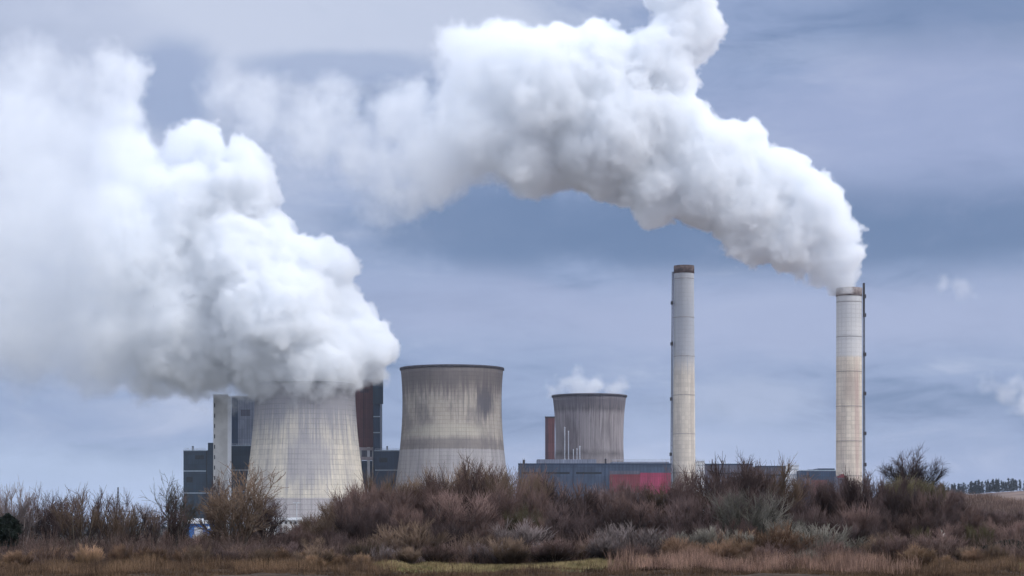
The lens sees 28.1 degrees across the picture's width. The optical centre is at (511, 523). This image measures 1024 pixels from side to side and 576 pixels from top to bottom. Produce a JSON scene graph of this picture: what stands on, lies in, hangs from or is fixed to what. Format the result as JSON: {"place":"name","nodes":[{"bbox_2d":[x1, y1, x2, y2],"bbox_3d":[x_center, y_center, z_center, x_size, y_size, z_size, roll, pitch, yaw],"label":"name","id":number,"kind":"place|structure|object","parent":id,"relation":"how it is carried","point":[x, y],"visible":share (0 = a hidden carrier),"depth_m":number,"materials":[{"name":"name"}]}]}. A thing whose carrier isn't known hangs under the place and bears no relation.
{"place":"outdoors","nodes":[
{"label":"outdoors","id":0,"kind":"place"},
{"bbox_2d":[183,443,212,536],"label":"boiler house","id":1,"kind":"structure","parent":0,"point":[197,470],"depth_m":1230.00,"materials":[{"name":"metal"}]},
{"bbox_2d":[213,394,230,538],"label":"stair tower","id":2,"kind":"structure","parent":0,"point":[221,428],"depth_m":1215.00,"materials":[{"name":"concrete"}]},
{"bbox_2d":[231,396,254,445],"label":"boiler house","id":3,"kind":"structure","parent":0,"point":[242,416],"depth_m":1290.00,"materials":[{"name":"metal"}]},
{"bbox_2d":[0,0,1023,524],"label":"sky","id":4,"kind":"structure","parent":0,"point":[200,199],"materials":[{"name":"blue"}]},
{"bbox_2d":[1,491,1023,575],"bbox_3d":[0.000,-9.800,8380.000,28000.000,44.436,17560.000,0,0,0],"label":"ground","id":5,"kind":"structure","parent":0,"point":[1017,494],"depth_m":87.88,"materials":[{"name":"soil"}]},
{"bbox_2d":[0,513,23,552],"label":"evergreen tree","id":6,"kind":"object","parent":5,"relation":"on","point":[10,524],"visible":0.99,"depth_m":103.70,"materials":[{"name":"green plant"}]},
{"bbox_2d":[0,477,43,547],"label":"bare tree","id":7,"kind":"object","parent":5,"relation":"on","point":[22,511],"visible":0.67,"depth_m":115.88,"materials":[{"name":"brown plant"}]},
{"bbox_2d":[47,482,105,549],"bbox_3d":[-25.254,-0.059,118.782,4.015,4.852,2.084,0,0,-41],"label":"bare tree","id":8,"kind":"object","parent":5,"relation":"on","point":[67,509],"visible":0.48,"depth_m":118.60,"materials":[{"name":"brown plant"}]},
{"bbox_2d":[72,542,105,563],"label":"bush","id":9,"kind":"object","parent":5,"relation":"on","point":[84,556],"visible":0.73,"depth_m":96.78,"materials":[{"name":"plant"}]},
{"bbox_2d":[61,485,116,546],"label":"slender tree","id":10,"kind":"object","parent":5,"relation":"on","point":[102,504],"visible":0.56,"depth_m":119.05,"materials":[{"name":"brown plant"}]},
{"bbox_2d":[88,500,153,549],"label":"bare tree","id":11,"kind":"object","parent":5,"relation":"on","point":[133,524],"visible":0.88,"depth_m":109.97,"materials":[{"name":"brown plant"}]},
{"bbox_2d":[136,502,171,548],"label":"slender tree","id":12,"kind":"object","parent":5,"relation":"on","point":[159,524],"visible":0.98,"depth_m":108.77,"materials":[{"name":"brown plant"}]},
{"bbox_2d":[165,490,183,545],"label":"slender tree","id":13,"kind":"object","parent":5,"relation":"on","point":[172,521],"visible":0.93,"depth_m":114.82,"materials":[{"name":"brown plant"}]},
{"bbox_2d":[140,471,212,542],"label":"bare tree","id":14,"kind":"object","parent":5,"relation":"on","point":[170,499],"visible":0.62,"depth_m":117.94,"materials":[{"name":"brown plant"}]},
{"bbox_2d":[181,543,213,565],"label":"bush","id":15,"kind":"object","parent":5,"relation":"on","point":[199,552],"visible":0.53,"depth_m":95.73,"materials":[{"name":"brown plant"}]},
{"bbox_2d":[0,550,400,574],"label":"rusty grass","id":16,"kind":"structure","parent":5,"relation":"on","point":[165,564],"depth_m":92.61,"materials":[{"name":"plant"}]},
{"bbox_2d":[185,458,288,547],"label":"bare tree","id":17,"kind":"object","parent":5,"relation":"on","point":[221,510],"visible":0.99,"depth_m":110.43,"materials":[{"name":"brown plant"}]},
{"bbox_2d":[231,446,250,534],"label":"annex","id":18,"kind":"object","parent":5,"relation":"on","point":[240,456],"visible":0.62,"depth_m":1250.00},
{"bbox_2d":[245,489,296,546],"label":"bare tree","id":19,"kind":"object","parent":5,"relation":"on","point":[272,528],"visible":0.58,"depth_m":120.97,"materials":[{"name":"brown plant"}]},
{"bbox_2d":[282,521,318,552],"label":"bare shrub","id":20,"kind":"object","parent":5,"relation":"on","point":[296,537],"visible":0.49,"depth_m":116.35,"materials":[{"name":"brown plant"}]},
{"bbox_2d":[240,381,364,529],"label":"cooling tower","id":21,"kind":"structure","parent":5,"relation":"on","point":[305,436],"depth_m":1171.92,"materials":[{"name":"beige concrete"}]},
{"bbox_2d":[289,543,336,563],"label":"bush","id":22,"kind":"object","parent":5,"relation":"on","point":[327,556],"visible":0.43,"depth_m":96.28,"materials":[{"name":"brown plant"}]},
{"bbox_2d":[286,510,340,543],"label":"bare shrub","id":23,"kind":"object","parent":5,"relation":"on","point":[322,519],"visible":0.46,"depth_m":124.45,"materials":[{"name":"brown plant"}]},
{"bbox_2d":[332,494,387,544],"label":"bare shrub","id":24,"kind":"object","parent":5,"relation":"on","point":[352,532],"visible":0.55,"depth_m":115.07,"materials":[{"name":"brown plant"}]},
{"bbox_2d":[349,379,372,491],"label":"boiler house","id":25,"kind":"structure","parent":5,"relation":"on","point":[364,399],"depth_m":1280.00,"materials":[{"name":"metal"}]},
{"bbox_2d":[333,476,406,522],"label":"bare shrub","id":26,"kind":"object","parent":5,"relation":"on","point":[352,496],"visible":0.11,"depth_m":133.58,"materials":[{"name":"brown plant"}]},
{"bbox_2d":[373,372,383,481],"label":"lift tower","id":27,"kind":"structure","parent":5,"relation":"on","point":[377,404],"depth_m":1270.00,"materials":[{"name":"metal"}]},
{"bbox_2d":[358,510,401,542],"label":"bare shrub","id":28,"kind":"object","parent":5,"relation":"on","point":[370,530],"visible":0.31,"depth_m":108.91,"materials":[{"name":"brown plant"}]},
{"bbox_2d":[349,483,421,532],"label":"bare shrub","id":29,"kind":"object","parent":5,"relation":"on","point":[401,503],"visible":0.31,"depth_m":123.07,"materials":[{"name":"brown plant"}]},
{"bbox_2d":[374,450,399,491],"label":"annex","id":30,"kind":"object","parent":5,"relation":"on","point":[386,461],"visible":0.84,"depth_m":1265.00,"materials":[{"name":"metal"}]},
{"bbox_2d":[359,464,424,524],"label":"bare shrub","id":31,"kind":"object","parent":5,"relation":"on","point":[368,481],"visible":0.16,"depth_m":141.54,"materials":[{"name":"brown plant"}]},
{"bbox_2d":[391,546,423,563],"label":"bare shrub","id":32,"kind":"object","parent":5,"relation":"on","point":[404,556],"visible":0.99,"depth_m":97.17,"materials":[{"name":"brown plant"}]},
{"bbox_2d":[372,478,447,528],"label":"bare shrub","id":33,"kind":"object","parent":5,"relation":"on","point":[417,504],"visible":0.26,"depth_m":133.22,"materials":[{"name":"brown plant"}]},
{"bbox_2d":[367,517,456,555],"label":"bare shrub","id":34,"kind":"object","parent":5,"relation":"on","point":[402,539],"visible":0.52,"depth_m":102.86,"materials":[{"name":"brown plant"}]},
{"bbox_2d":[387,505,441,546],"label":"bare shrub","id":35,"kind":"object","parent":5,"relation":"on","point":[418,517],"visible":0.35,"depth_m":113.27,"materials":[{"name":"brown plant"}]},
{"bbox_2d":[400,460,471,539],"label":"bare shrub","id":36,"kind":"object","parent":5,"relation":"on","point":[419,482],"visible":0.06,"depth_m":142.34,"materials":[{"name":"brown plant"}]},
{"bbox_2d":[419,544,456,563],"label":"bare shrub","id":37,"kind":"object","parent":5,"relation":"on","point":[443,554],"visible":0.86,"depth_m":99.01,"materials":[{"name":"brown plant"}]},
{"bbox_2d":[420,513,472,549],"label":"bare shrub","id":38,"kind":"object","parent":5,"relation":"on","point":[441,529],"visible":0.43,"depth_m":107.41,"materials":[{"name":"brown plant"}]},
{"bbox_2d":[395,364,506,489],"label":"cooling tower","id":39,"kind":"structure","parent":5,"relation":"on","point":[449,411],"depth_m":1223.01,"materials":[{"name":"concrete"}]},
{"bbox_2d":[418,465,488,527],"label":"bare shrub","id":40,"kind":"object","parent":5,"relation":"on","point":[444,484],"visible":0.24,"depth_m":133.17,"materials":[{"name":"brown plant"}]},
{"bbox_2d":[419,486,504,541],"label":"bare shrub","id":41,"kind":"object","parent":5,"relation":"on","point":[455,513],"visible":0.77,"depth_m":114.29,"materials":[{"name":"brown plant"}]},
{"bbox_2d":[449,449,519,512],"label":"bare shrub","id":42,"kind":"object","parent":5,"relation":"on","point":[473,477],"visible":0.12,"depth_m":138.01,"materials":[{"name":"brown plant"}]},
{"bbox_2d":[468,516,513,542],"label":"bare shrub","id":43,"kind":"object","parent":5,"relation":"on","point":[481,532],"visible":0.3,"depth_m":108.78,"materials":[{"name":"brown plant"}]},
{"bbox_2d":[467,474,528,533],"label":"bare shrub","id":44,"kind":"object","parent":5,"relation":"on","point":[514,503],"visible":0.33,"depth_m":125.30,"materials":[{"name":"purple plant"}]},
{"bbox_2d":[374,557,636,572],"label":"bank grass","id":45,"kind":"structure","parent":5,"relation":"on","point":[491,566],"depth_m":97.01,"materials":[{"name":"plant"}]},
{"bbox_2d":[487,535,533,565],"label":"bare shrub","id":46,"kind":"object","parent":5,"relation":"on","point":[513,553],"visible":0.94,"depth_m":98.65,"materials":[{"name":"brown plant"}]},
{"bbox_2d":[0,505,1023,566],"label":"undergrowth","id":47,"kind":"object","parent":5,"relation":"on","point":[41,545],"visible":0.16,"depth_m":101.07,"materials":[{"name":"plant"}]},
{"bbox_2d":[0,562,1023,575],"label":"dark weeds","id":48,"kind":"object","parent":5,"relation":"on","point":[717,572],"visible":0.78,"depth_m":87.25,"materials":[{"name":"plant"}]},
{"bbox_2d":[5,554,1023,575],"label":"bottom straw","id":49,"kind":"object","parent":5,"relation":"on","point":[530,567],"visible":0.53,"depth_m":89.64,"materials":[{"name":"plant"}]},
{"bbox_2d":[472,458,560,513],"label":"bare shrub","id":50,"kind":"object","parent":5,"relation":"on","point":[505,479],"visible":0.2,"depth_m":133.20,"materials":[{"name":"brown plant"}]},
{"bbox_2d":[485,516,557,562],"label":"bare shrub","id":51,"kind":"object","parent":5,"relation":"on","point":[525,533],"visible":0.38,"depth_m":104.38,"materials":[{"name":"grey plant"}]},
{"bbox_2d":[498,499,545,538],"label":"bare shrub","id":52,"kind":"object","parent":5,"relation":"on","point":[520,517],"visible":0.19,"depth_m":116.09,"materials":[{"name":"brown plant"}]},
{"bbox_2d":[525,487,559,541],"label":"bare shrub","id":53,"kind":"object","parent":5,"relation":"on","point":[540,504],"visible":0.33,"depth_m":125.89,"materials":[{"name":"brown plant"}]},
{"bbox_2d":[545,416,554,458],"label":"coal bunker tower","id":54,"kind":"structure","parent":5,"relation":"on","point":[549,437],"depth_m":1360.00,"materials":[{"name":"metal"}]},
{"bbox_2d":[523,534,580,562],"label":"bare shrub","id":55,"kind":"object","parent":5,"relation":"on","point":[561,552],"visible":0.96,"depth_m":98.54,"materials":[{"name":"brown plant"}]},
{"bbox_2d":[529,500,585,542],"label":"bare shrub","id":56,"kind":"object","parent":5,"relation":"on","point":[562,515],"visible":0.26,"depth_m":118.10,"materials":[{"name":"brown plant"}]},
{"bbox_2d":[520,470,604,526],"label":"bare shrub","id":57,"kind":"object","parent":5,"relation":"on","point":[585,500],"visible":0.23,"depth_m":132.65,"materials":[{"name":"brown plant"}]},
{"bbox_2d":[545,514,603,545],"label":"bare shrub","id":58,"kind":"object","parent":5,"relation":"on","point":[578,522],"visible":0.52,"depth_m":107.34,"materials":[{"name":"plant"}]},
{"bbox_2d":[556,498,602,538],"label":"bare shrub","id":59,"kind":"object","parent":5,"relation":"on","point":[581,513],"visible":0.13,"depth_m":124.26,"materials":[{"name":"brown plant"}]},
{"bbox_2d":[552,393,626,462],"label":"cooling tower","id":60,"kind":"structure","parent":5,"relation":"on","point":[592,424],"depth_m":1379.26,"materials":[{"name":"concrete"}]},
{"bbox_2d":[518,459,670,528],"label":"turbine hall","id":61,"kind":"structure","parent":5,"relation":"on","point":[594,472],"depth_m":1290.00,"materials":[{"name":"blue-grey metal cladding"},{"name":"red painted metal"}]},
{"bbox_2d":[586,536,625,560],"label":"bare shrub","id":62,"kind":"object","parent":5,"relation":"on","point":[599,549],"visible":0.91,"depth_m":99.15,"materials":[{"name":"grey plant"}]},
{"bbox_2d":[579,474,651,533],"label":"bare shrub","id":63,"kind":"object","parent":5,"relation":"on","point":[604,498],"visible":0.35,"depth_m":133.33,"materials":[{"name":"brown plant"}]},
{"bbox_2d":[609,488,636,529],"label":"bare shrub","id":64,"kind":"object","parent":5,"relation":"on","point":[621,502],"visible":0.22,"depth_m":125.23,"materials":[{"name":"brown plant"}]},
{"bbox_2d":[597,498,649,533],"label":"bare shrub","id":65,"kind":"object","parent":5,"relation":"on","point":[608,516],"visible":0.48,"depth_m":117.66,"materials":[{"name":"brown plant"}]},
{"bbox_2d":[602,520,683,557],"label":"bare shrub","id":66,"kind":"object","parent":5,"relation":"on","point":[651,538],"visible":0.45,"depth_m":100.95,"materials":[{"name":"grey plant"}]},
{"bbox_2d":[633,497,694,535],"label":"bare shrub","id":67,"kind":"object","parent":5,"relation":"on","point":[648,507],"visible":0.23,"depth_m":126.49,"materials":[{"name":"brown plant"}]},
{"bbox_2d":[641,472,710,532],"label":"bare shrub","id":68,"kind":"object","parent":5,"relation":"on","point":[660,499],"visible":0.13,"depth_m":131.05,"materials":[{"name":"brown plant"}]},
{"bbox_2d":[647,495,711,540],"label":"bare shrub","id":69,"kind":"object","parent":5,"relation":"on","point":[659,520],"visible":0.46,"depth_m":114.13,"materials":[{"name":"brown plant"}]},
{"bbox_2d":[657,535,702,561],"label":"bare shrub","id":70,"kind":"object","parent":5,"relation":"on","point":[668,545],"visible":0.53,"depth_m":97.96,"materials":[{"name":"orange plant"}]},
{"bbox_2d":[669,265,694,487],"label":"chimney","id":71,"kind":"object","parent":5,"relation":"on","point":[682,398],"visible":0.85,"depth_m":1294.32,"materials":[{"name":"concrete"}]},
{"bbox_2d":[663,463,705,531],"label":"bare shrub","id":72,"kind":"object","parent":5,"relation":"on","point":[678,486],"visible":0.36,"depth_m":129.52,"materials":[{"name":"brown plant"}]},
{"bbox_2d":[677,487,732,534],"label":"bare shrub","id":73,"kind":"object","parent":5,"relation":"on","point":[697,515],"visible":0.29,"depth_m":125.74,"materials":[{"name":"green plant"}]},
{"bbox_2d":[689,466,739,531],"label":"bare shrub","id":74,"kind":"object","parent":5,"relation":"on","point":[713,487],"visible":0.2,"depth_m":135.01,"materials":[{"name":"brown plant"}]},
{"bbox_2d":[703,538,741,562],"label":"bush","id":75,"kind":"object","parent":5,"relation":"on","point":[728,552],"visible":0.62,"depth_m":95.93,"materials":[{"name":"orange plant"}]},
{"bbox_2d":[696,450,772,502],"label":"bare shrub","id":76,"kind":"object","parent":5,"relation":"on","point":[715,470],"visible":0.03,"depth_m":144.47,"materials":[{"name":"brown plant"}]},
{"bbox_2d":[705,486,793,538],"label":"bare shrub","id":77,"kind":"object","parent":5,"relation":"on","point":[757,522],"visible":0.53,"depth_m":117.34,"materials":[{"name":"brown plant"}]},
{"bbox_2d":[720,450,780,510],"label":"bush","id":78,"kind":"object","parent":5,"relation":"on","point":[749,478],"visible":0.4,"depth_m":126.66,"materials":[{"name":"brown plant"}]},
{"bbox_2d":[719,481,794,530],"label":"bare shrub","id":79,"kind":"object","parent":5,"relation":"on","point":[756,497],"visible":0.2,"depth_m":124.09,"materials":[{"name":"brown plant"}]},
{"bbox_2d":[603,541,922,574],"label":"straw grass","id":80,"kind":"structure","parent":5,"relation":"on","point":[842,562],"depth_m":92.25,"materials":[{"name":"plant"}]},
{"bbox_2d":[734,519,819,554],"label":"bare shrub","id":81,"kind":"object","parent":5,"relation":"on","point":[781,537],"visible":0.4,"depth_m":101.62,"materials":[{"name":"grey plant"}]},
{"bbox_2d":[753,453,809,522],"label":"bare shrub","id":82,"kind":"object","parent":5,"relation":"on","point":[795,491],"visible":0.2,"depth_m":133.09,"materials":[{"name":"brown plant"}]},
{"bbox_2d":[787,501,832,534],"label":"bare shrub","id":83,"kind":"object","parent":5,"relation":"on","point":[814,517],"visible":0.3,"depth_m":115.50,"materials":[{"name":"brown plant"}]},
{"bbox_2d":[797,468,835,504],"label":"switch house","id":84,"kind":"structure","parent":5,"relation":"on","point":[823,473],"depth_m":1290.00,"materials":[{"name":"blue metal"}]},
{"bbox_2d":[813,477,841,524],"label":"bare shrub","id":85,"kind":"object","parent":5,"relation":"on","point":[822,496],"visible":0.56,"depth_m":134.44,"materials":[{"name":"brown plant"}]},
{"bbox_2d":[789,522,868,554],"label":"bare shrub","id":86,"kind":"object","parent":5,"relation":"on","point":[826,535],"visible":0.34,"depth_m":102.89,"materials":[{"name":"grey plant"}]},
{"bbox_2d":[822,511,861,550],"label":"bare shrub","id":87,"kind":"object","parent":5,"relation":"on","point":[854,531],"visible":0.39,"depth_m":108.56,"materials":[{"name":"brown plant"}]},
{"bbox_2d":[836,283,866,486],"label":"chimney","id":88,"kind":"object","parent":5,"relation":"on","point":[848,378],"visible":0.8,"depth_m":1193.71,"materials":[{"name":"concrete"}]},
{"bbox_2d":[822,468,888,520],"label":"bare shrub","id":89,"kind":"object","parent":5,"relation":"on","point":[848,493],"visible":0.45,"depth_m":131.59,"materials":[{"name":"brown plant"}]},
{"bbox_2d":[837,497,882,551],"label":"bare shrub","id":90,"kind":"object","parent":5,"relation":"on","point":[863,521],"visible":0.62,"depth_m":113.47,"materials":[{"name":"brown plant"}]},
{"bbox_2d":[853,494,904,537],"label":"bare shrub","id":91,"kind":"object","parent":5,"relation":"on","point":[883,512],"visible":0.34,"depth_m":123.47,"materials":[{"name":"brown plant"}]},
{"bbox_2d":[867,532,914,560],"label":"bare shrub","id":92,"kind":"object","parent":5,"relation":"on","point":[890,545],"visible":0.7,"depth_m":99.47,"materials":[{"name":"plant"}]},
{"bbox_2d":[872,471,927,530],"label":"bare shrub","id":93,"kind":"object","parent":5,"relation":"on","point":[889,502],"visible":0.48,"depth_m":132.72,"materials":[{"name":"brown plant"}]},
{"bbox_2d":[885,508,936,541],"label":"bare shrub","id":94,"kind":"object","parent":5,"relation":"on","point":[904,523],"visible":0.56,"depth_m":118.11,"materials":[{"name":"brown plant"}]},
{"bbox_2d":[876,443,950,485],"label":"round tree","id":95,"kind":"object","parent":5,"relation":"on","point":[921,471],"visible":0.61,"depth_m":248.27,"materials":[{"name":"brown plant"}]},
{"bbox_2d":[895,542,939,567],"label":"bush","id":96,"kind":"object","parent":5,"relation":"on","point":[924,555],"visible":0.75,"depth_m":96.16,"materials":[{"name":"plant"}]},
{"bbox_2d":[893,488,955,530],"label":"bare shrub","id":97,"kind":"object","parent":5,"relation":"on","point":[921,505],"visible":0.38,"depth_m":122.89,"materials":[{"name":"brown plant"}]},
{"bbox_2d":[906,478,949,511],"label":"bare shrub","id":98,"kind":"object","parent":5,"relation":"on","point":[931,488],"visible":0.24,"depth_m":143.23,"materials":[{"name":"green plant"}]},
{"bbox_2d":[908,532,964,557],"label":"bare shrub","id":99,"kind":"object","parent":5,"relation":"on","point":[928,542],"visible":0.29,"depth_m":100.91,"materials":[{"name":"brown plant"}]},
{"bbox_2d":[923,502,962,538],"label":"bare shrub","id":100,"kind":"object","parent":5,"relation":"on","point":[954,519],"visible":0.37,"depth_m":117.90,"materials":[{"name":"brown plant"}]},
{"bbox_2d":[864,549,1023,575],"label":"fringe grass","id":101,"kind":"structure","parent":5,"relation":"on","point":[933,567],"depth_m":92.30,"materials":[{"name":"plant"}]},
{"bbox_2d":[922,487,968,524],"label":"bare shrub","id":102,"kind":"object","parent":5,"relation":"on","point":[952,497],"visible":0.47,"depth_m":134.29,"materials":[{"name":"brown plant"}]},
{"bbox_2d":[954,503,984,542],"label":"bare shrub","id":103,"kind":"object","parent":5,"relation":"on","point":[973,519],"visible":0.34,"depth_m":123.80,"materials":[{"name":"brown plant"}]},
{"bbox_2d":[961,521,994,550],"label":"bare shrub","id":104,"kind":"object","parent":5,"relation":"on","point":[972,532],"visible":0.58,"depth_m":111.53,"materials":[{"name":"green plant"}]},
{"bbox_2d":[934,488,1023,516],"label":"hill grass","id":105,"kind":"structure","parent":5,"relation":"on","point":[1011,506],"depth_m":204.09,"materials":[{"name":"plant"}]},
{"bbox_2d":[943,478,1023,493],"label":"distant pines","id":106,"kind":"object","parent":5,"relation":"on","point":[996,486],"visible":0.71,"depth_m":1955.17,"materials":[{"name":"plant"}]},
{"bbox_2d":[985,517,1023,542],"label":"bare shrub","id":107,"kind":"object","parent":5,"relation":"on","point":[1012,529],"visible":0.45,"depth_m":114.44,"materials":[{"name":"brown plant"}]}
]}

